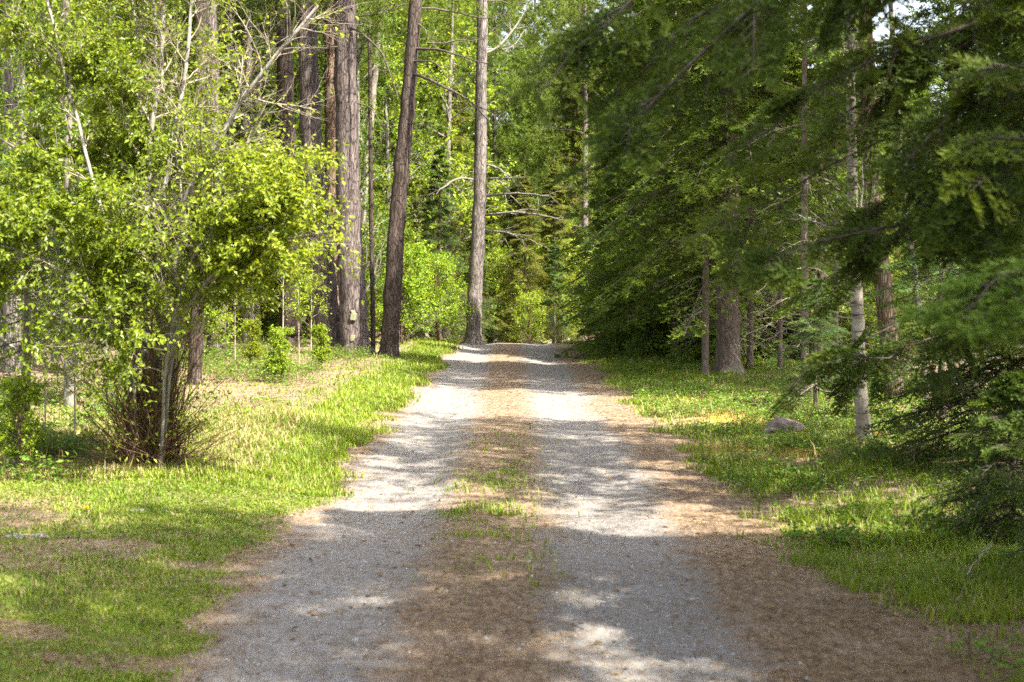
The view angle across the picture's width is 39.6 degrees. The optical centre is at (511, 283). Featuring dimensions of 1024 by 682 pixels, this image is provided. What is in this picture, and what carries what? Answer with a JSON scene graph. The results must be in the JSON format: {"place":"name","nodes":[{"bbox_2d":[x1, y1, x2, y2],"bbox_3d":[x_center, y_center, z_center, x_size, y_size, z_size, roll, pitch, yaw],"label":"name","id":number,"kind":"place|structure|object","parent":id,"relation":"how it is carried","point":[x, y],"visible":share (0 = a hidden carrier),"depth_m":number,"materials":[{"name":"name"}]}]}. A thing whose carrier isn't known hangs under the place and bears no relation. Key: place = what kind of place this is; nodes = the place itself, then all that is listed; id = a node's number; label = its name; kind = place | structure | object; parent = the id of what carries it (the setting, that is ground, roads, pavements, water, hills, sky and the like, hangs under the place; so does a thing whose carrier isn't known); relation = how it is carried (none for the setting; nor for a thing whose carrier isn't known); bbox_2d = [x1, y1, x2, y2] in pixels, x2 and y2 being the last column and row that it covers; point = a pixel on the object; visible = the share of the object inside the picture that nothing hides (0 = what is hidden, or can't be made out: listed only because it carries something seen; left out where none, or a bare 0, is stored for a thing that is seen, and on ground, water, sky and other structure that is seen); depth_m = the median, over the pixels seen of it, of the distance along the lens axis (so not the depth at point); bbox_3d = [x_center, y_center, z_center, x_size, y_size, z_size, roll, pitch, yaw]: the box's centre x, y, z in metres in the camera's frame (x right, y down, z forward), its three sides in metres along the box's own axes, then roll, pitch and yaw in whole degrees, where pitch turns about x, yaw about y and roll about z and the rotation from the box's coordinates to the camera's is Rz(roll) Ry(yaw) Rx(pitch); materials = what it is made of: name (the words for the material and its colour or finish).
{"place":"outdoors","nodes":[
{"label":"outdoors","id":0,"kind":"place"},
{"bbox_2d":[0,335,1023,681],"bbox_3d":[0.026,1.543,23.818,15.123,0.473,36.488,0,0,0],"label":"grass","id":1,"kind":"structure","parent":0,"point":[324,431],"depth_m":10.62,"materials":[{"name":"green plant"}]},
{"bbox_2d":[0,299,1023,681],"bbox_3d":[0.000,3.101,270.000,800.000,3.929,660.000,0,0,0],"label":"ground","id":2,"kind":"structure","parent":0,"point":[912,637],"depth_m":8.43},
{"bbox_2d":[0,370,48,469],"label":"bush","id":3,"kind":"object","parent":2,"relation":"on","point":[25,442],"visible":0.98,"depth_m":11.79,"materials":[{"name":"green plant"}]},
{"bbox_2d":[15,332,84,436],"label":"sapling","id":4,"kind":"object","parent":2,"relation":"on","point":[34,360],"visible":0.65,"depth_m":13.57,"materials":[{"name":"green plant"}]},
{"bbox_2d":[0,141,127,421],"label":"fir tree","id":5,"kind":"object","parent":2,"relation":"on","point":[27,314],"visible":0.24,"depth_m":14.38,"materials":[{"name":"green plant"}]},
{"bbox_2d":[0,0,128,374],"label":"leafy tree","id":6,"kind":"object","parent":2,"relation":"on","point":[20,67],"visible":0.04,"depth_m":20.46,"materials":[{"name":"green plant"}]},
{"bbox_2d":[0,1,142,322],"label":"leafy tree","id":7,"kind":"object","parent":2,"relation":"on","point":[13,95],"visible":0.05,"depth_m":23.96,"materials":[{"name":"green plant"}]},
{"bbox_2d":[0,0,142,361],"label":"leafy tree","id":8,"kind":"object","parent":2,"relation":"on","point":[73,20],"visible":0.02,"depth_m":26.60,"materials":[{"name":"green plant"}]},
{"bbox_2d":[47,306,107,436],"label":"sapling","id":9,"kind":"object","parent":2,"relation":"on","point":[83,371],"visible":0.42,"depth_m":14.18,"materials":[{"name":"green plant"}]},
{"bbox_2d":[0,0,163,374],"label":"leafy tree","id":10,"kind":"object","parent":2,"relation":"on","point":[3,131],"visible":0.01,"depth_m":23.44,"materials":[{"name":"green plant"}]},
{"bbox_2d":[0,0,194,354],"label":"pine tree","id":11,"kind":"object","parent":2,"relation":"on","point":[120,19],"visible":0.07,"depth_m":30.28,"materials":[{"name":"green plant"}]},
{"bbox_2d":[0,0,204,406],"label":"leafy tree","id":12,"kind":"object","parent":2,"relation":"on","point":[68,127],"visible":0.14,"depth_m":17.88,"materials":[{"name":"green plant"}]},
{"bbox_2d":[0,0,213,372],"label":"pine tree","id":13,"kind":"object","parent":2,"relation":"on","point":[8,79],"visible":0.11,"depth_m":23.52,"materials":[{"name":"brown plant"}]},
{"bbox_2d":[63,0,173,354],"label":"leafy tree","id":14,"kind":"object","parent":2,"relation":"on","point":[124,39],"visible":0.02,"depth_m":30.07,"materials":[{"name":"green plant"}]},
{"bbox_2d":[26,0,260,332],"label":"pine tree","id":15,"kind":"object","parent":2,"relation":"on","point":[184,16],"visible":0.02,"depth_m":36.73,"materials":[{"name":"green plant"}]},
{"bbox_2d":[145,266,242,348],"bbox_3d":[-6.459,0.194,29.025,1.942,2.909,2.330,0,0,-9],"label":"bush","id":16,"kind":"object","parent":2,"relation":"on","point":[217,339],"visible":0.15,"depth_m":28.97,"materials":[{"name":"green plant"}]},
{"bbox_2d":[0,0,390,479],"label":"shrub","id":17,"kind":"object","parent":2,"relation":"on","point":[232,227],"visible":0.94,"depth_m":11.76,"materials":[{"name":"green plant"}]},
{"bbox_2d":[184,1,206,384],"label":"pine tree","id":18,"kind":"object","parent":2,"relation":"on","point":[197,377],"visible":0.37,"depth_m":21.73,"materials":[{"name":"brown plant"}]},
{"bbox_2d":[85,0,324,335],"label":"pine tree","id":19,"kind":"object","parent":2,"relation":"on","point":[273,66],"visible":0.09,"depth_m":39.76,"materials":[{"name":"green plant"}]},
{"bbox_2d":[203,0,228,357],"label":"pine tree","id":20,"kind":"object","parent":2,"relation":"on","point":[214,23],"visible":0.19,"depth_m":29.88,"materials":[{"name":"brown plant"}]},
{"bbox_2d":[212,288,253,368],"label":"sapling","id":21,"kind":"object","parent":2,"relation":"on","point":[229,320],"visible":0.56,"depth_m":25.56,"materials":[{"name":"green plant"}]},
{"bbox_2d":[130,0,366,322],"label":"pine tree","id":22,"kind":"object","parent":2,"relation":"on","point":[257,95],"visible":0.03,"depth_m":44.02,"materials":[{"name":"green plant"}]},
{"bbox_2d":[236,318,267,364],"bbox_3d":[-4.799,1.114,26.252,0.543,1.016,0.546,0,0,14],"label":"bush","id":23,"kind":"object","parent":2,"relation":"on","point":[253,347],"visible":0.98,"depth_m":26.18,"materials":[{"name":"green plant"}]},
{"bbox_2d":[136,0,397,339],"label":"pine tree","id":24,"kind":"object","parent":2,"relation":"on","point":[249,124],"visible":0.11,"depth_m":38.15,"materials":[{"name":"green plant"}]},
{"bbox_2d":[226,121,313,338],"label":"spruce tree","id":25,"kind":"object","parent":2,"relation":"on","point":[266,321],"visible":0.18,"depth_m":38.88,"materials":[{"name":"green plant"}]},
{"bbox_2d":[261,324,297,381],"bbox_3d":[-3.752,1.162,22.916,0.546,1.016,0.543,0,0,39],"label":"bush","id":26,"kind":"object","parent":2,"relation":"on","point":[275,363],"visible":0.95,"depth_m":22.85,"materials":[{"name":"green plant"}]},
{"bbox_2d":[169,0,389,327],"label":"pine tree","id":27,"kind":"object","parent":2,"relation":"on","point":[296,96],"visible":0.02,"depth_m":48.22,"materials":[{"name":"green plant"}]},
{"bbox_2d":[247,227,314,338],"bbox_3d":[-5.426,-0.257,38.922,2.590,3.879,3.106,0,0,25],"label":"bush","id":28,"kind":"object","parent":2,"relation":"on","point":[308,317],"visible":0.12,"depth_m":38.73,"materials":[{"name":"green plant"}]},
{"bbox_2d":[268,248,309,335],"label":"sapling","id":29,"kind":"object","parent":2,"relation":"on","point":[295,296],"visible":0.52,"depth_m":28.24,"materials":[{"name":"green plant"}]},
{"bbox_2d":[192,0,393,346],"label":"pine tree","id":30,"kind":"object","parent":2,"relation":"on","point":[284,61],"visible":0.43,"depth_m":34.82,"materials":[{"name":"brown plant"}]},
{"bbox_2d":[262,251,327,362],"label":"sapling","id":31,"kind":"object","parent":2,"relation":"on","point":[307,299],"visible":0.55,"depth_m":28.41,"materials":[{"name":"green plant"}]},
{"bbox_2d":[285,263,331,363],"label":"sapling","id":32,"kind":"object","parent":2,"relation":"on","point":[311,290],"visible":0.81,"depth_m":28.27,"materials":[{"name":"green plant"}]},
{"bbox_2d":[235,0,405,355],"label":"pine tree","id":33,"kind":"object","parent":2,"relation":"on","point":[308,85],"visible":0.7,"depth_m":31.41,"materials":[{"name":"red plant"}]},
{"bbox_2d":[308,323,332,368],"bbox_3d":[-3.462,1.169,25.790,0.500,0.931,0.498,0,0,-19],"label":"bush","id":34,"kind":"object","parent":2,"relation":"on","point":[320,330],"visible":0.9,"depth_m":25.73,"materials":[{"name":"green plant"}]},
{"bbox_2d":[278,13,390,337],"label":"spruce tree","id":35,"kind":"object","parent":2,"relation":"on","point":[375,166],"visible":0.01,"depth_m":46.67,"materials":[{"name":"green plant"}]},
{"bbox_2d":[256,0,433,356],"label":"pine tree","id":36,"kind":"object","parent":2,"relation":"on","point":[354,330],"visible":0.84,"depth_m":30.78,"materials":[{"name":"red plant"}]},
{"bbox_2d":[254,0,437,303],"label":"pine tree","id":37,"kind":"object","parent":2,"relation":"on","point":[330,110],"visible":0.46,"depth_m":35.35,"materials":[{"name":"orange plant"}]},
{"bbox_2d":[261,0,467,259],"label":"pine tree","id":38,"kind":"object","parent":2,"relation":"on","point":[418,98],"visible":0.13,"depth_m":51.30,"materials":[{"name":"green plant"}]},
{"bbox_2d":[261,0,474,190],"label":"pine tree","id":39,"kind":"object","parent":2,"relation":"on","point":[455,65],"visible":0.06,"depth_m":54.46,"materials":[{"name":"green plant"}]},
{"bbox_2d":[287,0,451,306],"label":"leafy tree","id":40,"kind":"object","parent":2,"relation":"on","point":[381,229],"visible":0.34,"depth_m":35.91,"materials":[{"name":"green plant"}]},
{"bbox_2d":[361,0,381,249],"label":"birch tree","id":41,"kind":"object","parent":2,"relation":"on","point":[374,87],"visible":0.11,"depth_m":43.91,"materials":[{"name":"grey plant"}]},
{"bbox_2d":[368,22,375,353],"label":"young tree","id":42,"kind":"object","parent":2,"relation":"on","point":[371,259],"visible":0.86,"depth_m":31.96,"materials":[{"name":"brown plant"}]},
{"bbox_2d":[362,197,444,331],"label":"bush","id":43,"kind":"object","parent":2,"relation":"on","point":[407,239],"visible":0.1,"depth_m":42.63,"materials":[{"name":"green plant"}]},
{"bbox_2d":[360,0,447,311],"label":"leafy tree","id":44,"kind":"object","parent":2,"relation":"on","point":[387,192],"visible":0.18,"depth_m":49.04,"materials":[{"name":"green plant"}]},
{"bbox_2d":[366,229,459,343],"bbox_3d":[-3.013,0.115,37.612,2.588,3.233,2.158,0,0,-44],"label":"bush","id":45,"kind":"object","parent":2,"relation":"on","point":[413,287],"visible":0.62,"depth_m":37.44,"materials":[{"name":"green plant"}]},
{"bbox_2d":[373,0,472,338],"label":"leafy tree","id":46,"kind":"object","parent":2,"relation":"on","point":[414,192],"visible":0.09,"depth_m":59.62,"materials":[{"name":"green plant"}]},
{"bbox_2d":[305,0,552,359],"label":"pine tree","id":47,"kind":"object","parent":2,"relation":"on","point":[389,331],"visible":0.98,"depth_m":30.16,"materials":[{"name":"brown plant"}]},
{"bbox_2d":[364,0,498,333],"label":"pine tree","id":48,"kind":"object","parent":2,"relation":"on","point":[472,124],"visible":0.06,"depth_m":59.33,"materials":[{"name":"green plant"}]},
{"bbox_2d":[364,0,510,214],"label":"pine tree","id":49,"kind":"object","parent":2,"relation":"on","point":[474,42],"visible":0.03,"depth_m":63.66,"materials":[{"name":"green plant"}]},
{"bbox_2d":[404,239,479,340],"bbox_3d":[-2.213,0.253,39.901,2.050,3.071,2.459,0,0,-40],"label":"bush","id":50,"kind":"object","parent":2,"relation":"on","point":[431,296],"visible":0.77,"depth_m":39.75,"materials":[{"name":"green plant"}]},
{"bbox_2d":[404,144,483,342],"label":"fir tree","id":51,"kind":"object","parent":2,"relation":"on","point":[441,212],"visible":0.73,"depth_m":45.91,"materials":[{"name":"green plant"}]},
{"bbox_2d":[376,0,520,339],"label":"leafy tree","id":52,"kind":"object","parent":2,"relation":"on","point":[465,203],"visible":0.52,"depth_m":50.65,"materials":[{"name":"green plant"}]},
{"bbox_2d":[404,46,510,341],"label":"spruce tree","id":53,"kind":"object","parent":2,"relation":"on","point":[457,139],"visible":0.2,"depth_m":54.07,"materials":[{"name":"green plant"}]},
{"bbox_2d":[409,2,535,339],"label":"pine tree","id":54,"kind":"object","parent":2,"relation":"on","point":[488,127],"visible":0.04,"depth_m":73.87,"materials":[{"name":"green plant"}]},
{"bbox_2d":[450,219,507,339],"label":"fir tree","id":55,"kind":"object","parent":2,"relation":"on","point":[486,286],"visible":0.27,"depth_m":49.86,"materials":[{"name":"green plant"}]},
{"bbox_2d":[414,0,562,342],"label":"pine tree","id":56,"kind":"object","parent":2,"relation":"on","point":[523,120],"visible":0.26,"depth_m":65.73,"materials":[{"name":"green plant"}]},
{"bbox_2d":[458,185,522,343],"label":"spruce tree","id":57,"kind":"object","parent":2,"relation":"on","point":[490,221],"visible":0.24,"depth_m":56.87,"materials":[{"name":"green plant"}]},
{"bbox_2d":[422,0,574,344],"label":"pine tree","id":58,"kind":"object","parent":2,"relation":"on","point":[473,334],"visible":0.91,"depth_m":40.35,"materials":[{"name":"grey plant"}]},
{"bbox_2d":[434,0,576,343],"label":"pine tree","id":59,"kind":"object","parent":2,"relation":"on","point":[495,148],"visible":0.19,"depth_m":67.16,"materials":[{"name":"green plant"}]},
{"bbox_2d":[0,327,1023,681],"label":"ground cover","id":60,"kind":"object","parent":2,"relation":"on","point":[210,359],"visible":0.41,"depth_m":13.64,"materials":[{"name":"green plant"}]},
{"bbox_2d":[0,357,1023,681],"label":"forest litter","id":61,"kind":"object","parent":2,"relation":"on","point":[558,585],"visible":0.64,"depth_m":7.72,"materials":[{"name":"brown plant"}]},
{"bbox_2d":[487,186,539,342],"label":"spruce tree","id":62,"kind":"object","parent":2,"relation":"on","point":[508,238],"visible":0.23,"depth_m":61.85,"materials":[{"name":"green plant"}]},
{"bbox_2d":[482,232,549,342],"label":"bush","id":63,"kind":"object","parent":2,"relation":"on","point":[499,255],"visible":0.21,"depth_m":55.70,"materials":[{"name":"green plant"}]},
{"bbox_2d":[492,173,556,343],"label":"spruce tree","id":64,"kind":"object","parent":2,"relation":"on","point":[531,265],"visible":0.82,"depth_m":49.86,"materials":[{"name":"green plant"}]},
{"bbox_2d":[505,282,548,343],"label":"bush","id":65,"kind":"object","parent":2,"relation":"on","point":[524,319],"visible":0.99,"depth_m":47.42,"materials":[{"name":"green plant"}]},
{"bbox_2d":[468,0,595,341],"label":"pine tree","id":66,"kind":"object","parent":2,"relation":"on","point":[525,19],"visible":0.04,"depth_m":78.93,"materials":[{"name":"green plant"}]},
{"bbox_2d":[162,343,905,681],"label":"gravel drive","id":67,"kind":"structure","parent":2,"relation":"on","point":[468,363],"depth_m":8.36,"materials":[{"name":"grey gravel"}]},
{"bbox_2d":[504,222,590,342],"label":"bush","id":68,"kind":"object","parent":2,"relation":"on","point":[537,249],"visible":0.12,"depth_m":54.82,"materials":[{"name":"green plant"}]},
{"bbox_2d":[516,160,583,343],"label":"spruce tree","id":69,"kind":"object","parent":2,"relation":"on","point":[552,223],"visible":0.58,"depth_m":53.83,"materials":[{"name":"green plant"}]},
{"bbox_2d":[539,237,576,343],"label":"fir tree","id":70,"kind":"object","parent":2,"relation":"on","point":[554,275],"visible":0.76,"depth_m":49.92,"materials":[{"name":"green plant"}]},
{"bbox_2d":[489,0,635,340],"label":"pine tree","id":71,"kind":"object","parent":2,"relation":"on","point":[549,144],"visible":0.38,"depth_m":57.68,"materials":[{"name":"green plant"}]},
{"bbox_2d":[526,45,602,343],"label":"spruce tree","id":72,"kind":"object","parent":2,"relation":"on","point":[573,201],"visible":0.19,"depth_m":59.70,"materials":[{"name":"green plant"}]},
{"bbox_2d":[500,0,628,340],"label":"pine tree","id":73,"kind":"object","parent":2,"relation":"on","point":[527,133],"visible":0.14,"depth_m":67.16,"materials":[{"name":"green plant"}]},
{"bbox_2d":[548,247,602,340],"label":"bush","id":74,"kind":"object","parent":2,"relation":"on","point":[571,278],"visible":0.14,"depth_m":47.94,"materials":[{"name":"green plant"}]},
{"bbox_2d":[542,3,684,349],"bbox_3d":[3.466,-3.133,35.904,5.060,10.229,4.986,0,0,-8],"label":"spruce tree","id":75,"kind":"object","parent":2,"relation":"on","point":[574,243],"visible":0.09,"depth_m":35.91,"materials":[{"name":"green plant"}]},
{"bbox_2d":[621,1,701,357],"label":"fir tree","id":76,"kind":"object","parent":2,"relation":"on","point":[675,327],"visible":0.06,"depth_m":30.96,"materials":[{"name":"green plant"}]},
{"bbox_2d":[550,0,801,360],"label":"spruce tree","id":77,"kind":"object","parent":2,"relation":"on","point":[627,345],"visible":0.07,"depth_m":32.03,"materials":[{"name":"green plant"}]},
{"bbox_2d":[646,0,749,374],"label":"fir tree","id":78,"kind":"object","parent":2,"relation":"on","point":[705,352],"visible":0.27,"depth_m":25.20,"materials":[{"name":"green plant"}]},
{"bbox_2d":[562,0,885,375],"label":"spruce tree","id":79,"kind":"object","parent":2,"relation":"on","point":[727,355],"visible":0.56,"depth_m":25.04,"materials":[{"name":"green plant"}]},
{"bbox_2d":[625,53,865,361],"bbox_3d":[4.976,-2.899,29.851,4.709,9.660,4.779,0,0,-33],"label":"spruce tree","id":80,"kind":"object","parent":2,"relation":"on","point":[712,323],"visible":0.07,"depth_m":29.29,"materials":[{"name":"green plant"}]},
{"bbox_2d":[699,41,797,368],"bbox_3d":[4.470,-2.814,27.119,2.002,9.121,2.213,0,0,0],"label":"fir tree","id":81,"kind":"object","parent":2,"relation":"on","point":[750,347],"visible":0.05,"depth_m":26.99,"materials":[{"name":"green plant"}]},
{"bbox_2d":[629,52,873,355],"bbox_3d":[5.498,-3.708,33.465,5.540,11.365,5.622,0,0,-18],"label":"spruce tree","id":82,"kind":"object","parent":2,"relation":"on","point":[709,298],"visible":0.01,"depth_m":32.67,"materials":[{"name":"green plant"}]},
{"bbox_2d":[508,0,1023,395],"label":"fir tree","id":83,"kind":"object","parent":2,"relation":"on","point":[963,200],"visible":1,"depth_m":6.35,"materials":[{"name":"green plant"}]},
{"bbox_2d":[741,1,824,371],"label":"fir tree","id":84,"kind":"object","parent":2,"relation":"on","point":[780,325],"visible":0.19,"depth_m":26.02,"materials":[{"name":"green plant"}]},
{"bbox_2d":[764,416,805,433],"bbox_3d":[2.943,1.578,15.411,0.451,0.292,0.318,0,0,0],"label":"rock","id":85,"kind":"object","parent":2,"relation":"on","point":[778,422],"visible":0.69,"depth_m":15.28,"materials":[{"name":"stone"}]},
{"bbox_2d":[729,0,858,385],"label":"fir tree","id":86,"kind":"object","parent":2,"relation":"on","point":[804,234],"visible":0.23,"depth_m":20.65,"materials":[{"name":"green plant"}]},
{"bbox_2d":[771,3,860,363],"bbox_3d":[5.547,-2.423,25.972,1.824,8.310,2.016,0,0,-12],"label":"fir tree","id":87,"kind":"object","parent":2,"relation":"on","point":[820,274],"visible":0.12,"depth_m":25.88,"materials":[{"name":"green plant"}]},
{"bbox_2d":[767,275,870,408],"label":"fir tree","id":88,"kind":"object","parent":2,"relation":"on","point":[813,326],"visible":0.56,"depth_m":18.42,"materials":[{"name":"green plant"}]},
{"bbox_2d":[740,1,916,439],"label":"birch tree","id":89,"kind":"object","parent":2,"relation":"on","point":[857,310],"visible":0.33,"depth_m":14.65,"materials":[{"name":"grey plant"}]},
{"bbox_2d":[739,12,929,361],"bbox_3d":[6.946,-2.595,29.927,4.498,9.092,4.432,0,0,-31],"label":"spruce tree","id":90,"kind":"object","parent":2,"relation":"on","point":[869,318],"visible":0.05,"depth_m":29.35,"materials":[{"name":"green plant"}]},
{"bbox_2d":[794,36,882,380],"bbox_3d":[5.387,-1.673,23.314,1.505,6.858,1.664,0,0,-43],"label":"fir tree","id":91,"kind":"object","parent":2,"relation":"on","point":[835,200],"visible":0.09,"depth_m":23.29,"materials":[{"name":"green plant"}]},
{"bbox_2d":[821,0,903,397],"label":"furrowed tree","id":92,"kind":"object","parent":2,"relation":"on","point":[885,279],"visible":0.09,"depth_m":19.90,"materials":[{"name":"brown plant"}]},
{"bbox_2d":[768,204,1023,509],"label":"fir tree","id":93,"kind":"object","parent":2,"relation":"on","point":[872,364],"visible":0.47,"depth_m":10.90,"materials":[{"name":"green plant"}]},
{"bbox_2d":[864,113,936,348],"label":"spruce tree","id":94,"kind":"object","parent":2,"relation":"on","point":[897,253],"visible":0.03,"depth_m":33.87,"materials":[{"name":"green plant"}]},
{"bbox_2d":[870,0,960,404],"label":"birch tree","id":95,"kind":"object","parent":2,"relation":"on","point":[909,11],"visible":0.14,"depth_m":19.02,"materials":[{"name":"green plant"}]},
{"bbox_2d":[845,189,1016,423],"bbox_3d":[5.071,0.201,16.550,2.295,3.121,2.302,0,0,42],"label":"fir tree","id":96,"kind":"object","parent":2,"relation":"on","point":[906,262],"visible":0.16,"depth_m":16.50,"materials":[{"name":"green plant"}]},
{"bbox_2d":[846,218,1023,477],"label":"fir tree","id":97,"kind":"object","parent":2,"relation":"on","point":[964,389],"visible":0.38,"depth_m":12.33,"materials":[{"name":"green plant"}]},
{"bbox_2d":[873,0,1006,385],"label":"fir tree","id":98,"kind":"object","parent":2,"relation":"on","point":[933,92],"visible":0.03,"depth_m":21.03,"materials":[{"name":"green plant"}]},
{"bbox_2d":[882,0,1020,146],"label":"pine tree","id":99,"kind":"object","parent":2,"relation":"on","point":[939,82],"visible":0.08,"depth_m":18.78,"materials":[{"name":"green plant"}]},
{"bbox_2d":[909,367,1023,548],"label":"fir tree","id":100,"kind":"object","parent":2,"relation":"on","point":[1007,386],"visible":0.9,"depth_m":9.03,"materials":[{"name":"green plant"}]},
{"bbox_2d":[998,503,1023,574],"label":"fir tree","id":101,"kind":"object","parent":2,"relation":"on","point":[1011,553],"visible":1,"depth_m":7.91,"materials":[{"name":"green plant"}]},
{"bbox_2d":[424,0,968,273],"label":"sky","id":102,"kind":"structure","parent":0,"point":[916,5],"materials":[{"name":"white"}]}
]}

